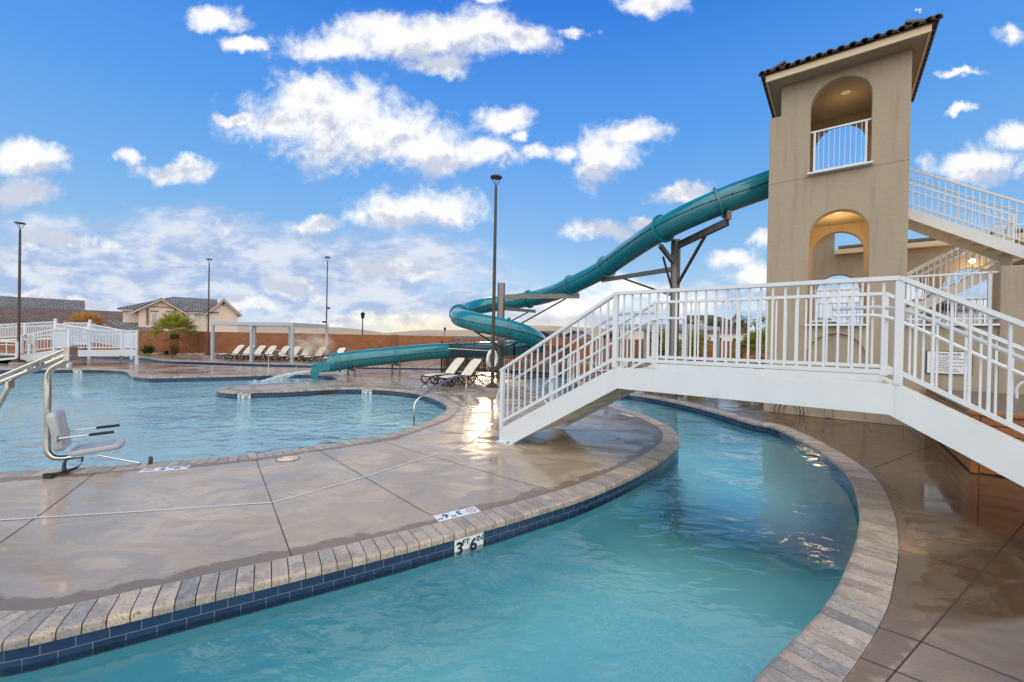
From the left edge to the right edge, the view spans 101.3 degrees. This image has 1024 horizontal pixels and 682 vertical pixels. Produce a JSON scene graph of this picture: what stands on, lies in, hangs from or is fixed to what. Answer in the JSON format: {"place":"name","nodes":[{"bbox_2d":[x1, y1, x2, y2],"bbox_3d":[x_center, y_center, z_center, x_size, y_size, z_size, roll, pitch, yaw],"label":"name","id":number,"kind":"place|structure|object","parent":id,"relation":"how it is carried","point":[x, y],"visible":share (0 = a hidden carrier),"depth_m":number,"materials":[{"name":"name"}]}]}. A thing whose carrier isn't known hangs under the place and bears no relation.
{"place":"outdoors","nodes":[
{"label":"outdoors","id":0,"kind":"place"},
{"bbox_2d":[0,296,84,309],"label":"grey roof house","id":1,"kind":"structure","parent":0,"point":[8,301],"depth_m":82.30,"materials":[{"name":"paint"}]},
{"bbox_2d":[0,306,122,328],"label":"brown roof house","id":2,"kind":"structure","parent":0,"point":[8,315],"depth_m":65.74,"materials":[{"name":"grey paint"}]},
{"bbox_2d":[93,297,241,331],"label":"pink house","id":3,"kind":"structure","parent":0,"point":[139,316],"depth_m":54.79,"materials":[{"name":"paint"}]},
{"bbox_2d":[151,312,157,322],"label":"window","id":4,"kind":"structure","parent":3,"relation":"in","point":[154,315],"depth_m":51.56,"materials":[{"name":"white glass"}]},
{"bbox_2d":[189,313,194,324],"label":"window","id":5,"kind":"structure","parent":3,"relation":"in","point":[192,315],"depth_m":54.82,"materials":[{"name":"white glass"}]},
{"bbox_2d":[201,314,205,324],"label":"window","id":6,"kind":"structure","parent":3,"relation":"in","point":[203,317],"depth_m":55.56,"materials":[{"name":"white glass"}]},
{"bbox_2d":[0,393,401,471],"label":"pool floor","id":7,"kind":"structure","parent":0,"point":[186,452],"depth_m":11.48,"materials":[{"name":"liquid"}]},
{"bbox_2d":[0,373,444,429],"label":"pool wall","id":8,"kind":"structure","parent":7,"relation":"on","point":[382,409],"depth_m":13.85,"materials":[{"name":"paint"}]},
{"bbox_2d":[0,370,446,410],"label":"waterline tile band","id":9,"kind":"object","parent":8,"relation":"attached to","point":[349,391],"visible":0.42,"depth_m":16.34,"materials":[{"name":"blue tile"}]},
{"bbox_2d":[238,394,250,398],"bbox_3d":[-8.052,1.667,12.622,0.336,0.150,0.014,1,0,-22],"label":"depth marker","id":10,"kind":"object","parent":9,"relation":"attached to","point":[244,396],"visible":0.86,"depth_m":12.62,"materials":[{"name":"white tile"}]},
{"bbox_2d":[317,390,334,393],"bbox_3d":[-6.124,1.676,13.785,0.620,0.100,0.030,1,0,-32],"label":"skimmer mouth","id":11,"kind":"object","parent":9,"relation":"attached to","point":[326,392],"visible":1,"depth_m":13.79},
{"bbox_2d":[362,390,371,393],"bbox_3d":[-4.873,1.718,14.095,0.336,0.150,0.014,1,0,4],"label":"depth marker","id":12,"kind":"object","parent":9,"relation":"attached to","point":[366,391],"visible":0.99,"depth_m":14.09,"materials":[{"name":"white tile"}]},
{"bbox_2d":[0,372,444,470],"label":"pool water","id":13,"kind":"structure","parent":0,"point":[98,385],"depth_m":10.42,"materials":[{"name":"blue liquid"}]},
{"bbox_2d":[251,379,299,382],"bbox_3d":[-9.900,1.625,17.237,1.680,0.020,1.674,1,0,0],"label":"foam","id":14,"kind":"object","parent":13,"relation":"on","point":[272,381],"visible":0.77,"depth_m":16.99,"materials":[{"name":"white liquid"}]},
{"bbox_2d":[262,370,310,382],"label":"slide stream","id":15,"kind":"structure","parent":13,"relation":"on","point":[288,375],"depth_m":17.18,"materials":[{"name":"white liquid"}]},
{"bbox_2d":[237,326,381,334],"bbox_3d":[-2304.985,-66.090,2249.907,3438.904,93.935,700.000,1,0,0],"label":"hills","id":16,"kind":"structure","parent":0,"point":[331,330],"depth_m":2182.76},
{"bbox_2d":[0,350,642,366],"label":"planting bed","id":17,"kind":"object","parent":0,"point":[259,356],"depth_m":32.38,"materials":[{"name":"soil"}]},
{"bbox_2d":[138,343,162,353],"bbox_3d":[-28.532,0.608,33.090,1.723,0.862,1.836,1,0,0],"label":"spiky shrub","id":18,"kind":"object","parent":17,"relation":"on","point":[150,349],"visible":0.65,"depth_m":32.89,"materials":[{"name":"green plant"}]},
{"bbox_2d":[144,309,199,354],"bbox_3d":[-26.344,-0.703,32.640,3.866,3.569,3.917,1,0,0],"label":"fan palm","id":19,"kind":"object","parent":17,"relation":"on","point":[171,321],"visible":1,"depth_m":32.24,"materials":[{"name":"green plant"}]},
{"bbox_2d":[679,331,712,365],"bbox_3d":[11.875,0.474,27.564,3.098,2.692,2.824,1,0,0],"label":"fan palm","id":20,"kind":"object","parent":17,"relation":"on","point":[701,338],"visible":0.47,"depth_m":27.13,"materials":[{"name":"green plant"}]},
{"bbox_2d":[0,359,662,610],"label":"pool deck","id":21,"kind":"structure","parent":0,"point":[55,557],"depth_m":4.65,"materials":[{"name":"concrete"}]},
{"bbox_2d":[8,222,27,365],"bbox_3d":[-24.132,-2.312,20.558,0.640,7.002,0.640,1,0,0],"label":"light pole","id":22,"kind":"object","parent":21,"relation":"on","point":[18,362],"visible":0.98,"depth_m":20.52,"materials":[{"name":"metal"}]},
{"bbox_2d":[0,319,138,366],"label":"ramp bridge","id":23,"kind":"structure","parent":21,"relation":"on","point":[70,335],"depth_m":21.91,"materials":[{"name":"white paint"}]},
{"bbox_2d":[27,335,33,343],"bbox_3d":[-23.860,-0.075,20.800,0.330,0.486,0.025,1,0,0],"label":"notice board","id":24,"kind":"object","parent":23,"relation":"attached to","point":[30,339],"visible":1,"depth_m":20.79,"materials":[{"name":"grey"}]},
{"bbox_2d":[0,346,140,478],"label":"pool lift","id":25,"kind":"object","parent":21,"relation":"on","point":[56,428],"visible":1,"depth_m":5.33,"materials":[{"name":"plastic"}]},
{"bbox_2d":[0,406,517,519],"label":"slot drain","id":26,"kind":"object","parent":21,"relation":"on","point":[247,503],"visible":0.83,"depth_m":4.29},
{"bbox_2d":[268,349,296,367],"bbox_3d":[-11.985,1.026,21.954,1.424,1.169,0.110,1,0,-41],"label":"grab rail","id":27,"kind":"object","parent":21,"relation":"on","point":[281,352],"visible":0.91,"depth_m":21.79,"materials":[{"name":"silver metal"}]},
{"bbox_2d":[413,375,467,425],"bbox_3d":[-1.632,1.579,9.770,0.108,1.505,1.875,1,0,33],"label":"grab rail","id":28,"kind":"object","parent":21,"relation":"attached to","point":[422,395],"visible":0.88,"depth_m":9.65,"materials":[{"name":"silver metal"}]},
{"bbox_2d":[420,357,469,384],"bbox_3d":[-2.558,1.127,16.250,0.640,0.970,1.965,1,0,41],"label":"sun lounger","id":29,"kind":"object","parent":21,"relation":"on","point":[454,366],"visible":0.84,"depth_m":16.40,"materials":[{"name":"fabric"}]},
{"bbox_2d":[437,358,486,386],"bbox_3d":[-1.844,1.143,15.675,0.640,0.970,1.965,1,0,41],"label":"sun lounger","id":30,"kind":"object","parent":21,"relation":"on","point":[471,367],"visible":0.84,"depth_m":15.87,"materials":[{"name":"fabric"}]},
{"bbox_2d":[483,174,501,392],"bbox_3d":[-0.582,-1.862,13.708,0.620,7.052,0.620,1,0,0],"label":"light pole","id":31,"kind":"object","parent":21,"relation":"on","point":[492,387],"visible":0.95,"depth_m":13.66,"materials":[{"name":"metal"}]},
{"bbox_2d":[484,350,497,383],"bbox_3d":[-0.792,0.856,14.155,0.430,1.179,0.527,1,0,38],"label":"ring buoy","id":32,"kind":"object","parent":31,"relation":"hanging from","point":[488,359],"visible":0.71,"depth_m":14.07,"materials":[{"name":"white plastic"}]},
{"bbox_2d":[441,341,569,379],"bbox_3d":[-0.378,0.833,20.217,4.049,1.600,5.362,1,0,-45],"label":"picket fence","id":33,"kind":"object","parent":21,"relation":"on","point":[448,362],"visible":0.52,"depth_m":18.31,"materials":[{"name":"black metal"}]},
{"bbox_2d":[448,348,488,351],"bbox_3d":[-1.861,0.402,18.821,0.127,0.073,3.332,1,0,-45],"label":"reaching pole","id":34,"kind":"object","parent":33,"relation":"attached to","point":[468,349],"visible":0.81,"depth_m":18.85,"materials":[{"name":"white metal"}]},
{"bbox_2d":[0,377,1023,681],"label":"deck joints","id":35,"kind":"object","parent":21,"relation":"on","point":[860,657],"visible":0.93,"depth_m":3.33,"materials":[{"name":"grey concrete"}]},
{"bbox_2d":[454,283,579,377],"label":"slide support column","id":36,"kind":"structure","parent":21,"relation":"on","point":[501,298],"depth_m":18.93,"materials":[{"name":"metal"}]},
{"bbox_2d":[9,357,784,476],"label":"river water","id":37,"kind":"structure","parent":0,"point":[540,379],"depth_m":16.33,"materials":[{"name":"blue liquid"}]},
{"bbox_2d":[0,352,1023,681],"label":"pool deck","id":38,"kind":"structure","parent":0,"point":[956,510],"depth_m":3.82,"materials":[{"name":"concrete"}]},
{"bbox_2d":[61,310,114,349],"bbox_3d":[-30.979,-0.657,30.572,3.546,3.328,3.033,1,0,-38],"label":"fan palm","id":39,"kind":"object","parent":38,"relation":"on","point":[82,318],"visible":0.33,"depth_m":30.37,"materials":[{"name":"plant"}]},
{"bbox_2d":[203,258,212,356],"bbox_3d":[-21.966,-2.395,30.389,0.620,7.140,0.620,1,0,0],"label":"light pole","id":40,"kind":"object","parent":38,"relation":"on","point":[207,354],"visible":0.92,"depth_m":30.35,"materials":[{"name":"metal"}]},
{"bbox_2d":[216,344,246,358],"bbox_3d":[-19.630,0.737,29.498,0.640,0.970,1.965,1,0,14],"label":"sun lounger","id":41,"kind":"object","parent":38,"relation":"on","point":[237,349],"visible":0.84,"depth_m":29.76,"materials":[{"name":"fabric"}]},
{"bbox_2d":[228,345,257,358],"bbox_3d":[-18.731,0.754,29.308,0.640,0.970,1.965,1,0,12],"label":"sun lounger","id":42,"kind":"object","parent":38,"relation":"on","point":[246,351],"visible":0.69,"depth_m":29.51,"materials":[{"name":"fabric"}]},
{"bbox_2d":[240,345,266,358],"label":"sun lounger","id":43,"kind":"object","parent":38,"relation":"on","point":[260,349],"visible":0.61,"depth_m":29.45,"materials":[{"name":"fabric"}]},
{"bbox_2d":[253,345,279,359],"bbox_3d":[-16.933,0.790,28.924,0.640,0.970,1.965,1,0,8],"label":"sun lounger","id":44,"kind":"object","parent":38,"relation":"on","point":[272,347],"visible":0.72,"depth_m":29.22,"materials":[{"name":"fabric"}]},
{"bbox_2d":[209,322,328,361],"bbox_3d":[-16.529,0.029,28.913,6.265,2.511,3.811,1,0,11],"label":"pergola","id":45,"kind":"object","parent":38,"relation":"on","point":[254,325],"visible":0.89,"depth_m":27.51,"materials":[{"name":"paint"}]},
{"bbox_2d":[264,346,289,359],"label":"sun lounger","id":46,"kind":"object","parent":38,"relation":"on","point":[285,349],"visible":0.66,"depth_m":29.00,"materials":[{"name":"fabric"}]},
{"bbox_2d":[276,346,301,360],"bbox_3d":[-15.021,0.828,28.520,0.640,0.970,1.965,1,0,11],"label":"sun lounger","id":47,"kind":"object","parent":38,"relation":"on","point":[297,349],"visible":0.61,"depth_m":28.81,"materials":[{"name":"fabric"}]},
{"bbox_2d":[289,346,315,360],"bbox_3d":[-14.123,0.846,28.328,0.640,0.970,1.965,1,0,9],"label":"sun lounger","id":48,"kind":"object","parent":38,"relation":"on","point":[307,350],"visible":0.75,"depth_m":28.70,"materials":[{"name":"fabric"}]},
{"bbox_2d":[302,347,327,361],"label":"sun lounger","id":49,"kind":"object","parent":38,"relation":"on","point":[320,352],"visible":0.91,"depth_m":28.36,"materials":[{"name":"fabric"}]},
{"bbox_2d":[322,256,330,359],"bbox_3d":[-13.326,-2.363,30.189,0.620,7.400,0.620,1,0,0],"label":"light pole","id":50,"kind":"object","parent":38,"relation":"on","point":[326,257],"visible":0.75,"depth_m":30.15,"materials":[{"name":"metal"}]},
{"bbox_2d":[321,347,346,361],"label":"sun lounger","id":51,"kind":"object","parent":38,"relation":"on","point":[341,349],"visible":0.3,"depth_m":27.71,"materials":[{"name":"fabric"}]},
{"bbox_2d":[0,382,927,681],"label":"damp deck edge","id":52,"kind":"object","parent":38,"relation":"on","point":[886,646],"visible":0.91,"depth_m":3.24,"materials":[{"name":"concrete"}]},
{"bbox_2d":[139,465,189,471],"bbox_3d":[-4.438,1.633,5.367,0.496,0.006,0.150,1,0,-20],"label":"depth marker","id":53,"kind":"object","parent":52,"relation":"on","point":[163,468],"visible":1,"depth_m":5.36,"materials":[{"name":"white tile"}]},
{"bbox_2d":[275,455,299,461],"bbox_3d":[-3.155,1.653,5.906,0.320,0.008,0.320,1,0,0],"label":"drain cover","id":54,"kind":"object","parent":52,"relation":"on","point":[287,458],"visible":1,"depth_m":5.89,"materials":[{"name":"beige paint"}]},
{"bbox_2d":[433,506,480,521],"bbox_3d":[-0.542,1.712,4.164,0.456,0.006,0.145,1,0,-34],"label":"depth marker","id":55,"kind":"object","parent":52,"relation":"on","point":[454,514],"visible":1,"depth_m":4.15,"materials":[{"name":"white tile"}]},
{"bbox_2d":[573,338,643,362],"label":"block wall","id":56,"kind":"structure","parent":38,"relation":"on","point":[636,351],"depth_m":31.90,"materials":[{"name":"brown brick"}]},
{"bbox_2d":[594,357,629,374],"bbox_3d":[4.870,1.246,19.731,1.965,0.970,0.640,1,0,-20],"label":"sun lounger","id":57,"kind":"object","parent":38,"relation":"on","point":[623,364],"visible":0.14,"depth_m":19.72,"materials":[{"name":"fabric"}]},
{"bbox_2d":[638,331,683,363],"bbox_3d":[9.505,0.433,26.431,3.423,2.698,3.268,1,0,0],"label":"fan palm","id":58,"kind":"object","parent":38,"relation":"on","point":[663,342],"visible":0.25,"depth_m":26.17,"materials":[{"name":"green plant"}]},
{"bbox_2d":[605,324,719,369],"bbox_3d":[8.169,0.478,22.744,4.554,2.600,4.754,1,0,44],"label":"pergola","id":59,"kind":"object","parent":38,"relation":"on","point":[701,328],"visible":0.42,"depth_m":22.56,"materials":[{"name":"paint"}]},
{"bbox_2d":[601,219,728,396],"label":"slide support column","id":60,"kind":"structure","parent":38,"relation":"on","point":[675,278],"depth_m":13.50,"materials":[{"name":"metal"}]},
{"bbox_2d":[310,170,768,379],"bbox_3d":[0.854,-1.701,17.529,17.896,6.933,7.315,1,0,22],"label":"water slide","id":61,"kind":"object","parent":60,"relation":"on","point":[702,209],"visible":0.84,"depth_m":16.40,"materials":[{"name":"plastic"}]},
{"bbox_2d":[723,210,731,220],"bbox_3d":[6.022,-3.497,11.730,0.120,0.250,0.200,1,0,0],"label":"slide saddle","id":62,"kind":"object","parent":60,"relation":"attached to","point":[727,214],"visible":0.93,"depth_m":11.63,"materials":[{"name":"metal"}]},
{"bbox_2d":[646,340,764,368],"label":"block wall","id":63,"kind":"structure","parent":38,"relation":"on","point":[709,354],"depth_m":28.77,"materials":[{"name":"brown brick"}]},
{"bbox_2d":[727,325,765,368],"bbox_3d":[13.178,0.454,22.230,3.381,2.840,3.412,1,0,0],"label":"fan palm","id":64,"kind":"object","parent":38,"relation":"on","point":[743,343],"visible":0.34,"depth_m":22.06,"materials":[{"name":"green plant"}]},
{"bbox_2d":[495,275,1023,486],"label":"footbridge","id":65,"kind":"object","parent":38,"relation":"on","point":[994,450],"visible":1,"depth_m":4.95,"materials":[{"name":"white paint"}]},
{"bbox_2d":[812,228,1023,323],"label":"courtyard wall","id":66,"kind":"structure","parent":38,"relation":"on","point":[846,260],"depth_m":13.54,"materials":[{"name":"beige paint"}]},
{"bbox_2d":[903,271,999,426],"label":"facade wall","id":67,"kind":"structure","parent":38,"relation":"on","point":[958,380],"depth_m":8.75,"materials":[{"name":"beige paint"}]},
{"bbox_2d":[926,351,972,374],"bbox_3d":[9.095,0.451,8.736,0.679,0.482,0.032,1,0,38],"label":"rules sign","id":68,"kind":"object","parent":67,"relation":"attached to","point":[958,362],"visible":0.69,"depth_m":8.75,"materials":[{"name":"white metal"}]},
{"bbox_2d":[986,265,1023,438],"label":"stucco pier","id":69,"kind":"structure","parent":38,"relation":"on","point":[1008,290],"depth_m":8.22,"materials":[{"name":"beige paint"}]},
{"bbox_2d":[1003,223,1023,264],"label":"stair landing","id":70,"kind":"object","parent":38,"relation":"on","point":[1018,261],"visible":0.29,"depth_m":11.39,"materials":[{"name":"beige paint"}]},
{"bbox_2d":[906,217,1011,317],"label":"steel staircase","id":71,"kind":"structure","parent":70,"relation":"attached to","point":[976,277],"depth_m":12.01,"materials":[{"name":"white metal"}]},
{"bbox_2d":[908,168,1023,265],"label":"steel staircase","id":72,"kind":"structure","parent":70,"relation":"on","point":[986,245],"depth_m":11.20,"materials":[{"name":"white metal"}]},
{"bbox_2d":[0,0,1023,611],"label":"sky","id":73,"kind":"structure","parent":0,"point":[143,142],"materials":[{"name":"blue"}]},
{"bbox_2d":[540,331,562,337],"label":"distant house","id":74,"kind":"structure","parent":0,"point":[546,334],"depth_m":87.40,"materials":[{"name":"grey paint"}]},
{"bbox_2d":[371,325,750,337],"bbox_3d":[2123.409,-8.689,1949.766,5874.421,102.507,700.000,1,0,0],"label":"hills","id":75,"kind":"structure","parent":0,"point":[463,332],"depth_m":1891.44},
{"bbox_2d":[565,330,593,338],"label":"distant house","id":76,"kind":"structure","parent":0,"point":[574,333],"depth_m":96.69,"materials":[{"name":"grey paint"}]},
{"bbox_2d":[601,332,619,338],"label":"distant house","id":77,"kind":"structure","parent":0,"point":[610,336],"depth_m":92.65,"materials":[{"name":"white paint"}]},
{"bbox_2d":[622,330,643,339],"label":"pool shed","id":78,"kind":"structure","parent":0,"point":[636,335],"depth_m":38.00,"materials":[{"name":"beige paint"}]},
{"bbox_2d":[484,391,809,681],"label":"pool floor","id":79,"kind":"structure","parent":0,"point":[721,596],"depth_m":4.43,"materials":[{"name":"liquid"}]},
{"bbox_2d":[0,376,704,681],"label":"pool wall","id":80,"kind":"structure","parent":79,"relation":"on","point":[485,613],"depth_m":3.64,"materials":[{"name":"paint"}]},
{"bbox_2d":[0,449,677,677],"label":"waterline tile band","id":81,"kind":"object","parent":80,"relation":"attached to","point":[44,655],"visible":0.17,"depth_m":2.96,"materials":[{"name":"blue tile"}]},
{"bbox_2d":[454,532,482,556],"bbox_3d":[-0.391,1.857,3.831,0.296,0.150,0.014,1,0,-34],"label":"depth marker","id":82,"kind":"object","parent":81,"relation":"attached to","point":[467,544],"visible":1,"depth_m":3.82,"materials":[{"name":"white tile"}]},
{"bbox_2d":[82,437,662,624],"bbox_3d":[-15.044,1.405,14.171,37.889,0.001,19.828,1,0,9],"label":"mortar bed","id":83,"kind":"object","parent":80,"relation":"on","point":[254,574],"visible":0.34,"depth_m":3.07,"materials":[{"name":"grey concrete"}]},
{"bbox_2d":[0,359,678,651],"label":"river coping","id":84,"kind":"object","parent":83,"relation":"on","point":[20,629],"visible":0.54,"depth_m":3.14,"materials":[{"name":"stone"}]},
{"bbox_2d":[127,360,858,636],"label":"pool wall","id":85,"kind":"structure","parent":79,"relation":"on","point":[814,497],"depth_m":7.46,"materials":[{"name":"paint"}]},
{"bbox_2d":[0,356,858,517],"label":"waterline tile band","id":86,"kind":"object","parent":85,"relation":"attached to","point":[831,467],"visible":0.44,"depth_m":10.42,"materials":[{"name":"blue tile"}]},
{"bbox_2d":[679,314,751,340],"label":"white house","id":87,"kind":"structure","parent":0,"point":[710,333],"depth_m":59.25,"materials":[{"name":"paint"}]},
{"bbox_2d":[817,317,835,323],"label":"distant house","id":88,"kind":"structure","parent":0,"point":[825,322],"depth_m":61.78,"materials":[{"name":"grey paint"}]},
{"bbox_2d":[758,13,942,425],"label":"slide tower","id":89,"kind":"structure","parent":0,"point":[868,86],"depth_m":10.00,"materials":[{"name":"beige paint"}]},
{"bbox_2d":[881,485,898,618],"bbox_3d":[-16.382,1.377,14.713,45.937,0.001,25.465,1,0,12],"label":"mortar bed","id":90,"kind":"object","parent":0,"point":[898,551],"visible":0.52,"depth_m":3.57,"materials":[{"name":"grey concrete"}]},
{"bbox_2d":[0,355,898,681],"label":"river coping","id":91,"kind":"object","parent":90,"relation":"on","point":[832,639],"visible":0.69,"depth_m":2.98,"materials":[{"name":"stone"}]},
{"bbox_2d":[906,299,984,323],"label":"distant house","id":92,"kind":"structure","parent":0,"point":[960,311],"depth_m":47.98,"materials":[{"name":"grey paint"}]},
{"bbox_2d":[954,314,964,322],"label":"window","id":93,"kind":"structure","parent":92,"relation":"in","point":[958,315],"depth_m":47.96,"materials":[{"name":"white paint"}]},
{"bbox_2d":[965,314,974,323],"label":"window","id":94,"kind":"structure","parent":92,"relation":"in","point":[966,315],"depth_m":47.96,"materials":[{"name":"white paint"}]},
{"bbox_2d":[975,314,984,323],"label":"window","id":95,"kind":"structure","parent":92,"relation":"in","point":[977,322],"depth_m":47.96,"materials":[{"name":"white glass"}]},
{"bbox_2d":[926,388,1023,475],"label":"wooden platform","id":96,"kind":"structure","parent":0,"point":[971,465],"depth_m":6.19,"materials":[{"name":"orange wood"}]},
{"bbox_2d":[1014,381,1023,398],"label":"spa handrail","id":97,"kind":"object","parent":96,"relation":"on","point":[1018,385],"visible":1,"depth_m":7.41,"materials":[{"name":"white metal"}]},
{"label":"desert ground","id":98,"kind":"structure","parent":0,"visible":0},
{"bbox_2d":[0,328,206,353],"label":"block wall","id":99,"kind":"structure","parent":98,"relation":"on","point":[195,343],"depth_m":34.50,"materials":[{"name":"brown brick"}]},
{"bbox_2d":[204,332,306,354],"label":"block wall","id":100,"kind":"structure","parent":98,"relation":"on","point":[227,342],"depth_m":34.50,"materials":[{"name":"brown brick"}]},
{"bbox_2d":[305,334,396,355],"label":"block wall","id":101,"kind":"structure","parent":98,"relation":"on","point":[353,342],"depth_m":34.45,"materials":[{"name":"brown brick"}]},
{"bbox_2d":[360,312,364,334],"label":"street lamp","id":102,"kind":"object","parent":98,"relation":"on","point":[362,315],"visible":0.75,"depth_m":51.91,"materials":[{"name":"black metal"}]},
{"bbox_2d":[397,335,457,346],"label":"block wall","id":103,"kind":"structure","parent":98,"relation":"on","point":[405,340],"depth_m":34.40,"materials":[{"name":"brown brick"}]},
{"bbox_2d":[137,351,727,366],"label":"river rocks","id":104,"kind":"object","parent":98,"relation":"on","point":[215,354],"visible":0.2,"depth_m":32.43,"materials":[{"name":"brown stone"}]},
{"bbox_2d":[458,338,509,358],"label":"block wall","id":105,"kind":"structure","parent":98,"relation":"on","point":[469,340],"depth_m":34.28,"materials":[{"name":"brown brick"}]},
{"bbox_2d":[510,338,572,360],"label":"block wall","id":106,"kind":"structure","parent":98,"relation":"on","point":[560,341],"depth_m":33.18,"materials":[{"name":"brown brick"}]},
{"bbox_2d":[684,315,724,332],"bbox_3d":[17.933,-0.326,39.623,4.244,4.401,3.661,1,0,0],"label":"desert tree","id":107,"kind":"object","parent":98,"relation":"on","point":[709,323],"visible":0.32,"depth_m":39.27,"materials":[{"name":"green plant"}]},
{"bbox_2d":[729,315,765,332],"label":"desert tree","id":108,"kind":"object","parent":98,"relation":"on","point":[743,321],"visible":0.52,"depth_m":44.64,"materials":[{"name":"green plant"}]},
{"label":"mortar bed","id":109,"kind":"structure","parent":0,"visible":0},
{"bbox_2d":[0,368,457,477],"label":"pool coping","id":110,"kind":"object","parent":109,"relation":"on","point":[452,408],"visible":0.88,"depth_m":7.74,"materials":[{"name":"stone"}]},
{"bbox_2d":[148,456,152,463],"bbox_3d":[-4.796,1.581,5.570,0.048,0.100,0.048,1,0,0],"label":"anchor post","id":111,"kind":"object","parent":110,"relation":"on","point":[150,459],"visible":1,"depth_m":5.55,"materials":[{"name":"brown metal"}]}
]}

